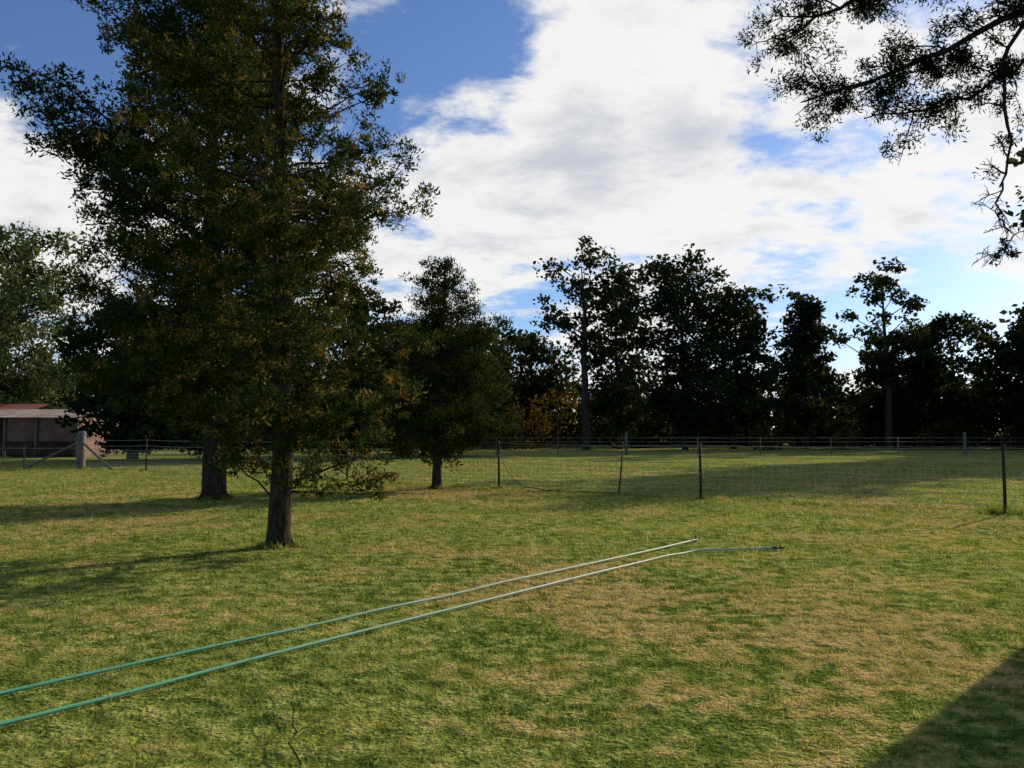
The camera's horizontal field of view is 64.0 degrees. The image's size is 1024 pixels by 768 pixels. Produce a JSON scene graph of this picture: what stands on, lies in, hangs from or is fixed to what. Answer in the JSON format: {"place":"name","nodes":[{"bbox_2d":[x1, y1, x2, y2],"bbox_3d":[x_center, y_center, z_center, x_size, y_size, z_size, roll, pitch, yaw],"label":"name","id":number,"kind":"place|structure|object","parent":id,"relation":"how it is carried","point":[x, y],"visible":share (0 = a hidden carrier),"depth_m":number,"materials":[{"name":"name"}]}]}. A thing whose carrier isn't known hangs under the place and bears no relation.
{"place":"outdoors","nodes":[
{"label":"outdoors","id":0,"kind":"place"},
{"bbox_2d":[0,433,1023,767],"bbox_3d":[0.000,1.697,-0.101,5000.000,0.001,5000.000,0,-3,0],"label":"ground","id":1,"kind":"structure","parent":0,"point":[742,455],"depth_m":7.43,"materials":[{"name":"green plant"}]},
{"bbox_2d":[0,446,75,466],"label":"rail fence","id":2,"kind":"object","parent":1,"relation":"on","point":[24,448],"visible":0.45,"depth_m":39.21,"materials":[{"name":"grey wood"}]},
{"bbox_2d":[0,221,101,408],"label":"pepper tree","id":3,"kind":"object","parent":1,"relation":"on","point":[16,285],"visible":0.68,"depth_m":73.07,"materials":[{"name":"green plant"}]},
{"bbox_2d":[0,404,118,456],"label":"farm shed","id":4,"kind":"structure","parent":1,"relation":"on","point":[28,425],"depth_m":58.15,"materials":[{"name":"metal"}]},
{"bbox_2d":[27,431,110,468],"bbox_3d":[-20.473,3.199,38.500,4.862,1.980,0.984,-1,-4,17],"label":"strainer post","id":5,"kind":"object","parent":1,"relation":"on","point":[80,443],"visible":0.91,"depth_m":38.64,"materials":[{"name":"grey wood"}]},
{"bbox_2d":[51,294,181,459],"bbox_3d":[-24.107,-0.635,51.916,10.666,11.025,9.303,-1,-4,23],"label":"pine tree","id":6,"kind":"object","parent":1,"relation":"on","point":[127,428],"visible":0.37,"depth_m":50.49,"materials":[{"name":"green plant"}]},
{"bbox_2d":[0,0,424,499],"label":"cypress pine tree","id":7,"kind":"object","parent":1,"relation":"on","point":[109,159],"visible":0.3,"depth_m":19.84,"materials":[{"name":"green plant"}]},
{"bbox_2d":[145,292,304,458],"bbox_3d":[-18.596,-0.553,53.213,10.718,11.489,10.647,3,-4,-39],"label":"pine tree","id":8,"kind":"object","parent":1,"relation":"on","point":[186,435],"visible":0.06,"depth_m":51.33,"materials":[{"name":"green plant"}]},
{"bbox_2d":[77,0,445,547],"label":"cypress pine tree","id":9,"kind":"object","parent":1,"relation":"on","point":[277,399],"visible":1,"depth_m":12.14,"materials":[{"name":"green plant"}]},
{"bbox_2d":[288,678,326,767],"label":"fallen twig","id":10,"kind":"object","parent":1,"relation":"on","point":[291,747],"visible":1,"depth_m":4.53,"materials":[{"name":"brown wood"}]},
{"bbox_2d":[0,535,697,694],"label":"garden hose","id":11,"kind":"object","parent":1,"relation":"on","point":[40,684],"visible":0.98,"depth_m":6.88,"materials":[{"name":"plastic"}]},
{"bbox_2d":[292,284,425,457],"bbox_3d":[-10.904,-0.594,56.198,12.290,12.547,12.125,0,-3,0],"label":"pine tree","id":12,"kind":"object","parent":1,"relation":"on","point":[363,309],"visible":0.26,"depth_m":55.06,"materials":[{"name":"green plant"}]},
{"bbox_2d":[0,543,783,726],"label":"garden hose","id":13,"kind":"object","parent":1,"relation":"on","point":[88,702],"visible":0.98,"depth_m":6.37,"materials":[{"name":"plastic"}]},
{"bbox_2d":[375,324,503,455],"bbox_3d":[-5.514,0.436,59.740,9.965,9.864,10.352,0,-3,0],"label":"pine tree","id":14,"kind":"object","parent":1,"relation":"on","point":[492,404],"visible":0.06,"depth_m":59.12,"materials":[{"name":"green plant"}]},
{"bbox_2d":[367,254,524,488],"bbox_3d":[-2.030,-0.366,25.219,4.990,7.222,5.519,0,-3,0],"label":"cypress pine tree","id":15,"kind":"object","parent":1,"relation":"on","point":[459,373],"visible":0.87,"depth_m":24.71,"materials":[{"name":"green plant"}]},
{"bbox_2d":[454,319,531,448],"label":"pine tree","id":16,"kind":"object","parent":1,"relation":"on","point":[514,340],"visible":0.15,"depth_m":85.54,"materials":[{"name":"green plant"}]},
{"bbox_2d":[486,401,527,447],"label":"shrub","id":17,"kind":"object","parent":1,"relation":"on","point":[510,428],"visible":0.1,"depth_m":89.25,"materials":[{"name":"green plant"}]},
{"bbox_2d":[6,350,1023,447],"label":"distant treeline","id":18,"kind":"object","parent":1,"relation":"on","point":[651,426],"visible":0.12,"depth_m":96.64,"materials":[{"name":"green plant"}]},
{"bbox_2d":[499,401,552,449],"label":"shrub","id":19,"kind":"object","parent":1,"relation":"on","point":[540,417],"visible":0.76,"depth_m":83.87,"materials":[{"name":"green plant"}]},
{"bbox_2d":[497,329,578,446],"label":"pine tree","id":20,"kind":"object","parent":1,"relation":"on","point":[535,351],"visible":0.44,"depth_m":93.81,"materials":[{"name":"green plant"}]},
{"bbox_2d":[84,438,1023,513],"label":"wire fence","id":21,"kind":"object","parent":1,"relation":"on","point":[1003,476],"visible":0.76,"depth_m":21.27,"materials":[{"name":"metal"}]},
{"bbox_2d":[149,432,966,454],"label":"fence posts","id":22,"kind":"object","parent":1,"relation":"on","point":[964,443],"visible":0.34,"depth_m":62.80,"materials":[{"name":"grey wood"}]},
{"bbox_2d":[523,388,596,448],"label":"shrub","id":23,"kind":"object","parent":1,"relation":"on","point":[575,405],"visible":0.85,"depth_m":87.91,"materials":[{"name":"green plant"}]},
{"bbox_2d":[529,235,641,449],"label":"eucalyptus tree","id":24,"kind":"object","parent":1,"relation":"on","point":[585,296],"visible":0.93,"depth_m":81.71,"materials":[{"name":"green plant"}]},
{"bbox_2d":[559,262,669,448],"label":"pine tree","id":25,"kind":"object","parent":1,"relation":"on","point":[619,392],"visible":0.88,"depth_m":83.00,"materials":[{"name":"green plant"}]},
{"bbox_2d":[621,243,749,449],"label":"pine tree","id":26,"kind":"object","parent":1,"relation":"on","point":[684,409],"visible":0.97,"depth_m":81.00,"materials":[{"name":"green plant"}]},
{"bbox_2d":[686,282,796,448],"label":"pine tree","id":27,"kind":"object","parent":1,"relation":"on","point":[750,332],"visible":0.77,"depth_m":84.43,"materials":[{"name":"green plant"}]},
{"bbox_2d":[746,424,778,449],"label":"shrub","id":28,"kind":"object","parent":1,"relation":"on","point":[753,437],"visible":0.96,"depth_m":79.57,"materials":[{"name":"green plant"}]},
{"bbox_2d":[759,412,801,448],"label":"shrub","id":29,"kind":"object","parent":1,"relation":"on","point":[783,433],"visible":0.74,"depth_m":84.99,"materials":[{"name":"green plant"}]},
{"bbox_2d":[764,291,869,448],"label":"pine tree","id":30,"kind":"object","parent":1,"relation":"on","point":[808,336],"visible":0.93,"depth_m":86.55,"materials":[{"name":"green plant"}]},
{"bbox_2d":[829,426,858,448],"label":"shrub","id":31,"kind":"object","parent":1,"relation":"on","point":[850,436],"visible":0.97,"depth_m":83.34,"materials":[{"name":"green plant"}]},
{"bbox_2d":[736,0,1023,266],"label":"overhanging tree","id":32,"kind":"object","parent":1,"relation":"on","point":[925,63],"visible":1,"depth_m":8.08,"materials":[{"name":"green plant"}]},
{"bbox_2d":[832,256,941,448],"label":"eucalyptus tree","id":33,"kind":"object","parent":1,"relation":"on","point":[880,283],"visible":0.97,"depth_m":85.57,"materials":[{"name":"green plant"}]},
{"bbox_2d":[847,329,944,447],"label":"pine tree","id":34,"kind":"object","parent":1,"relation":"on","point":[914,411],"visible":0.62,"depth_m":88.98,"materials":[{"name":"green plant"}]},
{"bbox_2d":[914,422,950,448],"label":"shrub","id":35,"kind":"object","parent":1,"relation":"on","point":[928,433],"visible":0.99,"depth_m":83.60,"materials":[{"name":"green plant"}]},
{"bbox_2d":[940,417,978,448],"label":"shrub","id":36,"kind":"object","parent":1,"relation":"on","point":[950,427],"visible":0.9,"depth_m":84.42,"materials":[{"name":"green plant"}]},
{"bbox_2d":[897,310,1023,448],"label":"pine tree","id":37,"kind":"object","parent":1,"relation":"on","point":[985,395],"visible":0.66,"depth_m":86.82,"materials":[{"name":"green plant"}]},
{"bbox_2d":[979,329,1023,439],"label":"pine tree","id":38,"kind":"object","parent":1,"relation":"on","point":[1004,354],"visible":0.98,"depth_m":81.35,"materials":[{"name":"green plant"}]},
{"bbox_2d":[986,306,1023,437],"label":"pine tree","id":39,"kind":"object","parent":1,"relation":"on","point":[1006,416],"visible":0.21,"depth_m":88.61,"materials":[{"name":"green plant"}]},
{"bbox_2d":[998,147,1023,385],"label":"eucalyptus tree","id":40,"kind":"object","parent":1,"relation":"on","point":[1015,162],"visible":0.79,"depth_m":83.14,"materials":[{"name":"green plant"}]},
{"bbox_2d":[999,426,1023,449],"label":"shrub","id":41,"kind":"object","parent":1,"relation":"on","point":[1006,440],"visible":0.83,"depth_m":82.74,"materials":[{"name":"green plant"}]},
{"bbox_2d":[0,0,1023,429],"label":"sky","id":42,"kind":"structure","parent":0,"point":[642,129],"materials":[{"name":"white"}]}
]}

